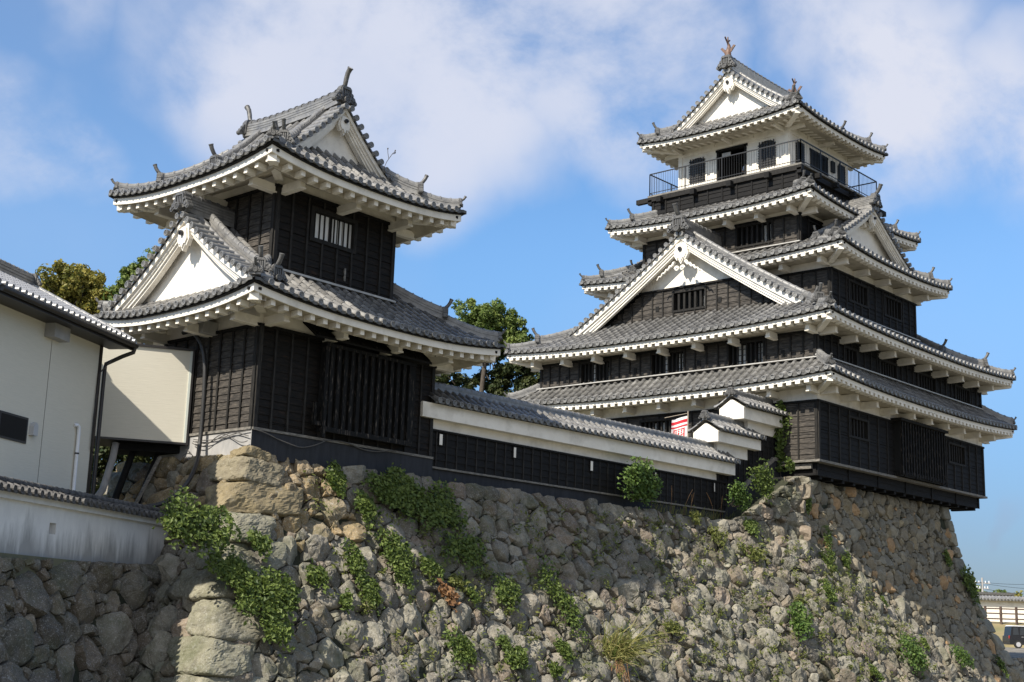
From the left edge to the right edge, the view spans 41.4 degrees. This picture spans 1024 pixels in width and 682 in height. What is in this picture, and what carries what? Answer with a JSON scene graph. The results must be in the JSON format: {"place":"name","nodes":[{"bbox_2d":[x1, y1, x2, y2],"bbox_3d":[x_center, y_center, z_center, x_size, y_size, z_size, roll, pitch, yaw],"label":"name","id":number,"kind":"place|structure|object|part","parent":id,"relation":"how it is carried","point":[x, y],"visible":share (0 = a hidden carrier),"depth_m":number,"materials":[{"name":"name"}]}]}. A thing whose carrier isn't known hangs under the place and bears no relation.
{"place":"outdoors","nodes":[
{"label":"outdoors","id":0,"kind":"place"},
{"bbox_2d":[0,553,128,576],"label":"stone wall","id":1,"kind":"structure","parent":0,"point":[56,561],"depth_m":29.76,"materials":[{"name":"grey stone"}]},
{"bbox_2d":[0,258,138,494],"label":"annex building","id":2,"kind":"structure","parent":0,"point":[52,345],"depth_m":33.45,"materials":[{"name":"beige paint"}]},
{"bbox_2d":[0,410,28,443],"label":"window","id":3,"kind":"structure","parent":2,"relation":"in","point":[13,427],"depth_m":31.83,"materials":[{"name":"black glass"}]},
{"bbox_2d":[96,473,104,494],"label":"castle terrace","id":4,"kind":"structure","parent":0,"point":[98,479],"depth_m":42.30,"materials":[{"name":"grey stone"}]},
{"bbox_2d":[35,258,112,314],"bbox_3d":[-19.436,1.946,59.262,7.300,11.495,2.941,1,-12,4],"label":"tree","id":5,"kind":"object","parent":4,"relation":"on","point":[80,286],"visible":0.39,"depth_m":59.47,"materials":[{"name":"green plant"}]},
{"bbox_2d":[89,446,152,493],"bbox_3d":[-13.354,4.737,42.887,5.181,5.368,3.788,5,-12,-15],"label":"hedge shrub","id":6,"kind":"object","parent":4,"relation":"on","point":[103,454],"visible":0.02,"depth_m":42.02,"materials":[{"name":"green plant"}]},
{"bbox_2d":[97,247,155,343],"bbox_3d":[-16.295,1.773,59.205,4.512,11.982,2.507,0,-12,7],"label":"tree","id":7,"kind":"object","parent":4,"relation":"on","point":[127,272],"visible":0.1,"depth_m":59.65,"materials":[{"name":"green plant"}]},
{"bbox_2d":[420,382,740,519],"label":"plaster wall","id":8,"kind":"structure","parent":4,"relation":"on","point":[487,439],"depth_m":47.43,"materials":[{"name":"wood"}]},
{"bbox_2d":[665,411,688,436],"bbox_3d":[6.761,5.188,55.773,0.991,4.700,0.236,1,-12,5],"label":"banner","id":9,"kind":"object","parent":4,"relation":"on","point":[679,426],"visible":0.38,"depth_m":56.17,"materials":[{"name":"fabric"}]},
{"bbox_2d":[435,369,476,390],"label":"tree","id":10,"kind":"object","parent":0,"point":[466,382],"visible":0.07,"depth_m":79.30,"materials":[{"name":"green plant"}]},
{"bbox_2d":[450,297,534,391],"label":"tree","id":11,"kind":"object","parent":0,"point":[487,316],"visible":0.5,"depth_m":79.44,"materials":[{"name":"green plant"}]},
{"bbox_2d":[471,341,539,396],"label":"tree","id":12,"kind":"object","parent":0,"point":[501,381],"visible":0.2,"depth_m":79.32,"materials":[{"name":"green plant"}]},
{"bbox_2d":[0,0,1023,595],"label":"sky","id":13,"kind":"structure","parent":0,"point":[533,112],"materials":[{"name":"blue"}]},
{"bbox_2d":[991,622,1023,647],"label":"grass bank","id":14,"kind":"structure","parent":0,"point":[999,628],"depth_m":114.95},
{"bbox_2d":[975,578,989,591],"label":"utility pole","id":15,"kind":"object","parent":14,"relation":"on","point":[982,588],"visible":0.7,"depth_m":152.51,"materials":[{"name":"white concrete"}]},
{"bbox_2d":[976,582,1023,593],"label":"power lines","id":16,"kind":"object","parent":15,"relation":"attached to","point":[1005,586],"visible":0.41,"depth_m":153.28,"materials":[{"name":"black metal"}]},
{"bbox_2d":[978,592,1013,595],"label":"house","id":17,"kind":"structure","parent":14,"relation":"on","point":[995,594],"depth_m":135.91,"materials":[{"name":"white paint"}]},
{"bbox_2d":[993,589,1006,592],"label":"tree","id":18,"kind":"object","parent":14,"relation":"on","point":[1003,591],"visible":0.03,"depth_m":169.43,"materials":[{"name":"green plant"}]},
{"bbox_2d":[978,595,1023,622],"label":"white wall","id":19,"kind":"structure","parent":14,"relation":"on","point":[996,601],"depth_m":122.43,"materials":[{"name":"paint"}]},
{"bbox_2d":[984,606,1023,624],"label":"post fence","id":20,"kind":"object","parent":14,"relation":"on","point":[1016,613],"visible":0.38,"depth_m":116.59,"materials":[{"name":"brown wood"}]},
{"bbox_2d":[1014,590,1022,596],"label":"tree","id":21,"kind":"object","parent":14,"relation":"on","point":[1019,594],"visible":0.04,"depth_m":168.76,"materials":[{"name":"green plant"}]},
{"bbox_2d":[1004,647,1023,657],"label":"yard","id":22,"kind":"structure","parent":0,"point":[1016,652],"depth_m":92.03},
{"bbox_2d":[1002,625,1023,647],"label":"parked car","id":23,"kind":"object","parent":22,"relation":"on","point":[1013,635],"visible":0.97,"depth_m":97.80,"materials":[{"name":"black paint"}]},
{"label":"side window","id":24,"kind":"part","parent":23,"relation":"part of","materials":[{"name":"black glass"}]},
{"label":"ground","id":25,"kind":"structure","parent":0,"visible":0},
{"bbox_2d":[0,556,161,681],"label":"retaining wall","id":26,"kind":"structure","parent":25,"relation":"on","point":[80,621],"depth_m":30.68,"materials":[{"name":"stone"}]},
{"bbox_2d":[0,476,169,563],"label":"weathered wall","id":27,"kind":"structure","parent":26,"relation":"on","point":[42,520],"depth_m":31.78,"materials":[{"name":"white paint"}]},
{"bbox_2d":[103,445,996,681],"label":"stone wall","id":28,"kind":"structure","parent":25,"relation":"on","point":[198,631],"depth_m":41.33,"materials":[{"name":"grey stone"}]},
{"bbox_2d":[94,343,194,503],"bbox_3d":[-11.464,3.292,38.867,3.964,6.348,2.007,6,-13,-20],"label":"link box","id":29,"kind":"object","parent":28,"relation":"on","point":[147,401],"visible":0.65,"depth_m":38.74,"materials":[{"name":"beige"}]},
{"bbox_2d":[152,485,241,563],"bbox_3d":[-7.680,4.499,33.061,1.350,1.916,2.563,-9,-16,41],"label":"bush","id":30,"kind":"object","parent":28,"relation":"on","point":[195,526],"visible":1,"depth_m":32.85,"materials":[{"name":"green plant"}]},
{"bbox_2d":[202,546,257,601],"bbox_3d":[-6.883,5.727,33.179,0.986,1.423,1.612,-9,-16,41],"label":"ivy patch","id":31,"kind":"object","parent":28,"relation":"attached to","point":[229,567],"visible":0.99,"depth_m":33.06,"materials":[{"name":"green plant"}]},
{"bbox_2d":[245,526,272,560],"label":"ivy patch","id":32,"kind":"object","parent":28,"relation":"attached to","point":[260,544],"visible":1,"depth_m":34.45,"materials":[{"name":"green plant"}]},
{"bbox_2d":[232,558,305,647],"bbox_3d":[-5.971,6.445,33.416,1.237,2.191,2.266,-9,-16,41],"label":"ivy patch","id":33,"kind":"object","parent":28,"relation":"attached to","point":[274,592],"visible":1,"depth_m":33.40,"materials":[{"name":"green plant"}]},
{"bbox_2d":[255,607,295,657],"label":"ivy patch","id":34,"kind":"object","parent":28,"relation":"attached to","point":[277,629],"visible":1,"depth_m":32.92,"materials":[{"name":"green plant"}]},
{"bbox_2d":[93,66,505,476],"bbox_3d":[-6.535,-1.940,42.600,8.866,12.510,10.647,-9,-16,41],"label":"corner turret","id":35,"kind":"object","parent":28,"relation":"on","point":[266,274],"visible":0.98,"depth_m":39.53,"materials":[{"name":"wood"}]},
{"bbox_2d":[145,331,206,506],"bbox_3d":[-9.176,2.098,37.859,1.116,5.426,2.723,2,-12,-1],"label":"cable conduit","id":36,"kind":"object","parent":35,"relation":"attached to","point":[201,428],"visible":0.82,"depth_m":38.25,"materials":[{"name":"black plastic"}]},
{"bbox_2d":[308,205,357,254],"bbox_3d":[-5.380,-3.309,40.618,0.183,1.060,1.888,-8,-15,39],"label":"window","id":37,"kind":"structure","parent":35,"relation":"in","point":[328,228],"depth_m":40.67,"materials":[{"name":"black wood"}]},
{"bbox_2d":[305,558,331,593],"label":"ivy patch","id":38,"kind":"object","parent":28,"relation":"attached to","point":[318,575],"visible":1,"depth_m":35.58,"materials":[{"name":"green plant"}]},
{"bbox_2d":[323,458,348,502],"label":"ivy patch","id":39,"kind":"object","parent":28,"relation":"attached to","point":[334,476],"visible":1,"depth_m":38.47,"materials":[{"name":"green plant"}]},
{"bbox_2d":[338,588,354,614],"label":"ivy patch","id":40,"kind":"object","parent":28,"relation":"attached to","point":[346,600],"visible":1,"depth_m":35.80,"materials":[{"name":"green plant"}]},
{"bbox_2d":[340,537,384,608],"bbox_3d":[-4.126,6.294,36.909,1.156,1.915,0.950,-9,-16,41],"label":"ivy patch","id":41,"kind":"object","parent":28,"relation":"attached to","point":[355,564],"visible":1,"depth_m":36.92,"materials":[{"name":"green plant"}]},
{"bbox_2d":[352,488,381,528],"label":"ivy patch","id":42,"kind":"object","parent":28,"relation":"attached to","point":[366,506],"visible":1,"depth_m":38.68,"materials":[{"name":"green plant"}]},
{"bbox_2d":[355,575,383,615],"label":"ivy patch","id":43,"kind":"object","parent":28,"relation":"attached to","point":[373,597],"visible":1,"depth_m":36.65,"materials":[{"name":"green plant"}]},
{"bbox_2d":[360,462,422,531],"bbox_3d":[-3.427,4.556,39.925,1.090,2.081,2.430,-9,-16,41],"label":"ivy patch","id":44,"kind":"object","parent":28,"relation":"attached to","point":[391,487],"visible":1,"depth_m":39.90,"materials":[{"name":"green plant"}]},
{"bbox_2d":[374,525,415,602],"bbox_3d":[-3.110,6.292,38.253,1.395,2.265,1.384,-9,-16,41],"label":"ivy patch","id":45,"kind":"object","parent":28,"relation":"attached to","point":[399,559],"visible":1,"depth_m":38.27,"materials":[{"name":"green plant"}]},
{"bbox_2d":[418,552,444,580],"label":"ivy patch","id":46,"kind":"object","parent":28,"relation":"attached to","point":[431,566],"visible":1,"depth_m":39.14,"materials":[{"name":"green plant"}]},
{"bbox_2d":[409,476,469,541],"bbox_3d":[-2.187,5.097,41.029,1.264,2.141,2.704,-9,-16,41],"label":"ivy patch","id":47,"kind":"object","parent":28,"relation":"attached to","point":[441,509],"visible":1,"depth_m":40.98,"materials":[{"name":"green plant"}]},
{"bbox_2d":[437,578,461,612],"bbox_3d":[-1.799,7.327,39.006,0.775,0.975,0.645,2,-12,-2],"label":"withered creeper","id":48,"kind":"object","parent":28,"relation":"attached to","point":[444,589],"visible":1,"depth_m":38.94,"materials":[{"name":"brown plant"}]},
{"bbox_2d":[447,573,466,592],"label":"weed patch","id":49,"kind":"object","parent":28,"relation":"on","point":[454,579],"visible":0.99,"depth_m":39.62,"materials":[{"name":"green plant"}]},
{"bbox_2d":[441,626,476,670],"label":"ivy patch","id":50,"kind":"object","parent":28,"relation":"attached to","point":[464,644],"visible":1,"depth_m":37.78,"materials":[{"name":"green plant"}]},
{"bbox_2d":[441,532,489,577],"bbox_3d":[-1.363,6.394,40.686,0.866,1.403,2.164,-9,-16,41],"label":"ivy patch","id":51,"kind":"object","parent":28,"relation":"attached to","point":[471,549],"visible":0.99,"depth_m":40.70,"materials":[{"name":"green plant"}]},
{"bbox_2d":[466,579,481,608],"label":"ivy patch","id":52,"kind":"object","parent":28,"relation":"attached to","point":[475,597],"visible":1,"depth_m":39.78,"materials":[{"name":"green plant"}]},
{"bbox_2d":[494,629,511,655],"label":"ivy patch","id":53,"kind":"object","parent":28,"relation":"attached to","point":[503,641],"visible":1,"depth_m":39.27,"materials":[{"name":"green plant"}]},
{"bbox_2d":[488,570,522,613],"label":"ivy patch","id":54,"kind":"object","parent":28,"relation":"attached to","point":[505,589],"visible":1,"depth_m":40.97,"materials":[{"name":"green plant"}]},
{"bbox_2d":[504,643,534,676],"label":"ivy patch","id":55,"kind":"object","parent":28,"relation":"attached to","point":[518,655],"visible":1,"depth_m":39.27,"materials":[{"name":"green plant"}]},
{"bbox_2d":[545,658,565,679],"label":"ivy patch","id":56,"kind":"object","parent":28,"relation":"attached to","point":[553,671],"visible":1,"depth_m":40.20,"materials":[{"name":"green plant"}]},
{"bbox_2d":[532,555,590,651],"bbox_3d":[1.646,8.414,42.660,1.922,3.366,1.413,-1,-12,13],"label":"ivy patch","id":57,"kind":"object","parent":28,"relation":"attached to","point":[565,605],"visible":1,"depth_m":42.63,"materials":[{"name":"green plant"}]},
{"bbox_2d":[553,634,575,669],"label":"ivy patch","id":58,"kind":"object","parent":28,"relation":"attached to","point":[564,648],"visible":1,"depth_m":41.10,"materials":[{"name":"green plant"}]},
{"bbox_2d":[303,470,944,681],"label":"wall weeds","id":59,"kind":"object","parent":28,"relation":"attached to","point":[579,545],"depth_m":47.58,"materials":[{"name":"green plant"}]},
{"bbox_2d":[587,607,685,681],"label":"grass tuft","id":60,"kind":"object","parent":28,"relation":"on","point":[621,652],"visible":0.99,"depth_m":42.85,"materials":[{"name":"green plant"}]},
{"bbox_2d":[617,456,663,509],"bbox_3d":[4.668,5.217,49.767,0.818,2.043,2.882,-9,-16,41],"label":"bush","id":61,"kind":"object","parent":28,"relation":"attached to","point":[647,480],"visible":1,"depth_m":49.51,"materials":[{"name":"green plant"}]},
{"bbox_2d":[658,618,688,641],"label":"weed patch","id":62,"kind":"object","parent":28,"relation":"on","point":[674,627],"visible":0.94,"depth_m":46.31,"materials":[{"name":"green plant"}]},
{"bbox_2d":[650,486,733,519],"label":"grass","id":63,"kind":"structure","parent":28,"relation":"on","point":[703,515],"depth_m":52.53,"materials":[{"name":"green plant"}]},
{"bbox_2d":[688,505,701,527],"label":"weed patch","id":64,"kind":"object","parent":28,"relation":"on","point":[694,516],"visible":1,"depth_m":52.21,"materials":[{"name":"green plant"}]},
{"bbox_2d":[707,523,728,551],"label":"weed patch","id":65,"kind":"object","parent":28,"relation":"on","point":[715,532],"visible":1,"depth_m":52.42,"materials":[{"name":"green plant"}]},
{"bbox_2d":[688,410,766,516],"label":"stepped wall","id":66,"kind":"structure","parent":28,"relation":"on","point":[737,439],"depth_m":55.68,"materials":[{"name":"white paint"}]},
{"bbox_2d":[724,478,752,514],"bbox_3d":[8.959,6.205,54.149,1.615,1.456,0.642,11,-15,-36],"label":"bush","id":67,"kind":"object","parent":28,"relation":"attached to","point":[738,494],"visible":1,"depth_m":54.03,"materials":[{"name":"green plant"}]},
{"bbox_2d":[714,387,787,518],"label":"stepped wall","id":68,"kind":"structure","parent":28,"relation":"on","point":[757,413],"depth_m":57.39,"materials":[{"name":"white paint"}]},
{"bbox_2d":[743,517,763,545],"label":"ivy patch","id":69,"kind":"object","parent":28,"relation":"attached to","point":[751,525],"visible":1,"depth_m":54.10,"materials":[{"name":"green plant"}]},
{"bbox_2d":[745,542,770,563],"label":"weed patch","id":70,"kind":"object","parent":28,"relation":"on","point":[760,553],"visible":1,"depth_m":53.32,"materials":[{"name":"green plant"}]},
{"bbox_2d":[745,457,777,504],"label":"ivy patch","id":71,"kind":"object","parent":28,"relation":"attached to","point":[768,483],"visible":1,"depth_m":55.05,"materials":[{"name":"green plant"}]},
{"bbox_2d":[781,456,794,473],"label":"ivy patch","id":72,"kind":"object","parent":28,"relation":"attached to","point":[790,464],"visible":1,"depth_m":56.35,"materials":[{"name":"green plant"}]},
{"bbox_2d":[786,601,814,641],"bbox_3d":[11.061,10.750,51.969,1.066,1.579,1.460,-9,-16,41],"label":"bush","id":73,"kind":"object","parent":28,"relation":"attached to","point":[799,621],"visible":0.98,"depth_m":51.76,"materials":[{"name":"green plant"}]},
{"bbox_2d":[820,524,837,577],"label":"ivy patch","id":74,"kind":"object","parent":28,"relation":"attached to","point":[830,558],"visible":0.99,"depth_m":57.09,"materials":[{"name":"green plant"}]},
{"bbox_2d":[820,578,842,610],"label":"ivy patch","id":75,"kind":"object","parent":28,"relation":"attached to","point":[827,587],"visible":0.99,"depth_m":54.57,"materials":[{"name":"green plant"}]},
{"bbox_2d":[841,548,850,576],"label":"ivy patch","id":76,"kind":"object","parent":28,"relation":"attached to","point":[846,561],"visible":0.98,"depth_m":57.99,"materials":[{"name":"green plant"}]},
{"bbox_2d":[868,663,885,681],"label":"ivy patch","id":77,"kind":"object","parent":28,"relation":"attached to","point":[877,673],"visible":1,"depth_m":52.92,"materials":[{"name":"green plant"}]},
{"bbox_2d":[879,592,888,607],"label":"ivy patch","id":78,"kind":"object","parent":28,"relation":"attached to","point":[883,600],"visible":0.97,"depth_m":58.87,"materials":[{"name":"green plant"}]},
{"bbox_2d":[896,631,928,675],"bbox_3d":[16.603,13.019,56.488,1.344,1.817,2.616,-9,-16,41],"label":"bush","id":79,"kind":"object","parent":28,"relation":"attached to","point":[917,658],"visible":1,"depth_m":56.34,"materials":[{"name":"green plant"}]},
{"bbox_2d":[919,634,929,651],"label":"ivy patch","id":80,"kind":"object","parent":28,"relation":"attached to","point":[924,643],"visible":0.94,"depth_m":59.38,"materials":[{"name":"green plant"}]},
{"bbox_2d":[948,642,974,669],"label":"bush","id":81,"kind":"object","parent":28,"relation":"attached to","point":[963,656],"visible":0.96,"depth_m":61.20,"materials":[{"name":"green plant"}]},
{"bbox_2d":[773,476,1023,681],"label":"stone base","id":82,"kind":"object","parent":25,"relation":"on","point":[896,546],"visible":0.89,"depth_m":63.11,"materials":[{"name":"grey stone"}]},
{"bbox_2d":[503,36,1016,511],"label":"castle keep","id":83,"kind":"structure","parent":82,"relation":"on","point":[778,268],"depth_m":65.44,"materials":[{"name":"wood"}]},
{"bbox_2d":[579,358,611,385],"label":"window","id":84,"kind":"structure","parent":83,"relation":"in","point":[589,371],"depth_m":66.45,"materials":[{"name":"black wood"}]},
{"bbox_2d":[639,417,678,432],"bbox_3d":[6.929,4.300,63.195,2.200,1.310,0.360,-9,-16,41],"label":"window","id":85,"kind":"structure","parent":83,"relation":"in","point":[664,424],"depth_m":63.29,"materials":[{"name":"black wood"}]},
{"bbox_2d":[650,349,685,377],"bbox_3d":[7.381,1.071,63.548,1.990,1.180,0.360,-9,-16,41],"label":"window","id":86,"kind":"structure","parent":83,"relation":"in","point":[676,362],"depth_m":63.61,"materials":[{"name":"black wood"}]},
{"bbox_2d":[672,286,706,312],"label":"window","id":87,"kind":"structure","parent":83,"relation":"in","point":[694,298],"depth_m":65.65,"materials":[{"name":"black wood"}]},
{"bbox_2d":[689,157,704,183],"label":"arched window","id":88,"kind":"structure","parent":83,"relation":"in","point":[695,177],"depth_m":71.29,"materials":[{"name":"black wood"}]},
{"bbox_2d":[726,338,764,367],"bbox_3d":[10.562,0.591,60.786,1.970,1.180,0.360,-9,-16,41],"label":"window","id":89,"kind":"structure","parent":83,"relation":"in","point":[750,351],"depth_m":60.86,"materials":[{"name":"black wood"}]},
{"bbox_2d":[735,219,773,248],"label":"window","id":90,"kind":"structure","parent":83,"relation":"in","point":[757,233],"depth_m":66.81,"materials":[{"name":"black wood"}]},
{"bbox_2d":[758,139,775,167],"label":"arched window","id":91,"kind":"structure","parent":83,"relation":"in","point":[767,153],"depth_m":68.55,"materials":[{"name":"black metal"}]},
{"bbox_2d":[716,143,835,180],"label":"doorway","id":92,"kind":"structure","parent":83,"relation":"in","point":[732,167],"depth_m":70.60,"materials":[{"name":"black wood"}]},
{"bbox_2d":[773,400,792,476],"bbox_3d":[11.594,4.246,58.648,0.709,3.438,1.180,10,-14,-34],"label":"climbing vine","id":93,"kind":"object","parent":83,"relation":"attached to","point":[781,444],"visible":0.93,"depth_m":58.48,"materials":[{"name":"green plant"}]},
{"bbox_2d":[796,140,804,163],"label":"arched window","id":94,"kind":"structure","parent":83,"relation":"in","point":[797,143],"depth_m":68.43,"materials":[{"name":"black wood"}]},
{"bbox_2d":[807,219,822,237],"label":"window","id":95,"kind":"structure","parent":83,"relation":"in","point":[810,223],"depth_m":65.94,"materials":[{"name":"black wood"}]},
{"bbox_2d":[838,165,845,184],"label":"arched window","id":96,"kind":"structure","parent":83,"relation":"in","point":[842,174],"depth_m":71.71,"materials":[{"name":"black wood"}]},
{"bbox_2d":[843,345,857,368],"bbox_3d":[15.018,0.756,60.647,0.360,0.920,1.300,-9,-16,41],"label":"window","id":97,"kind":"structure","parent":83,"relation":"in","point":[850,355],"depth_m":60.74,"materials":[{"name":"black wood"}]},
{"bbox_2d":[847,415,868,441],"bbox_3d":[15.322,3.914,60.448,0.360,0.980,1.860,-9,-16,41],"label":"window","id":98,"kind":"structure","parent":83,"relation":"in","point":[858,428],"depth_m":60.46,"materials":[{"name":"black wood"}]},
{"bbox_2d":[847,278,868,308],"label":"window","id":99,"kind":"structure","parent":83,"relation":"in","point":[857,292],"depth_m":65.39,"materials":[{"name":"black wood"}]},
{"bbox_2d":[878,358,897,381],"bbox_3d":[17.445,1.400,63.330,0.360,0.920,1.850,-9,-16,41],"label":"window","id":100,"kind":"structure","parent":83,"relation":"in","point":[887,368],"depth_m":63.38,"materials":[{"name":"black wood"}]},
{"bbox_2d":[883,294,901,322],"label":"window","id":101,"kind":"structure","parent":83,"relation":"in","point":[892,307],"depth_m":68.09,"materials":[{"name":"black wood"}]},
{"bbox_2d":[916,372,936,394],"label":"window","id":102,"kind":"structure","parent":83,"relation":"in","point":[924,381],"depth_m":66.37,"materials":[{"name":"black wood"}]},
{"bbox_2d":[947,441,965,466],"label":"window","id":103,"kind":"structure","parent":83,"relation":"in","point":[956,452],"depth_m":68.08,"materials":[{"name":"black wood"}]},
{"bbox_2d":[954,384,970,404],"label":"window","id":104,"kind":"structure","parent":83,"relation":"in","point":[962,394],"depth_m":69.44,"materials":[{"name":"black wood"}]},
{"bbox_2d":[804,497,811,517],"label":"ivy patch","id":105,"kind":"object","parent":82,"relation":"attached to","point":[808,504],"visible":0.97,"depth_m":57.07,"materials":[{"name":"green plant"}]},
{"bbox_2d":[943,548,953,569],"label":"ivy patch","id":106,"kind":"object","parent":82,"relation":"attached to","point":[948,559],"visible":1,"depth_m":66.14,"materials":[{"name":"green plant"}]},
{"bbox_2d":[960,563,986,619],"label":"ivy patch","id":107,"kind":"object","parent":82,"relation":"attached to","point":[969,580],"visible":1,"depth_m":66.83,"materials":[{"name":"green plant"}]},
{"bbox_2d":[993,654,1008,678],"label":"ivy patch","id":108,"kind":"object","parent":82,"relation":"attached to","point":[1001,663],"visible":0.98,"depth_m":65.08,"materials":[{"name":"green plant"}]}
]}

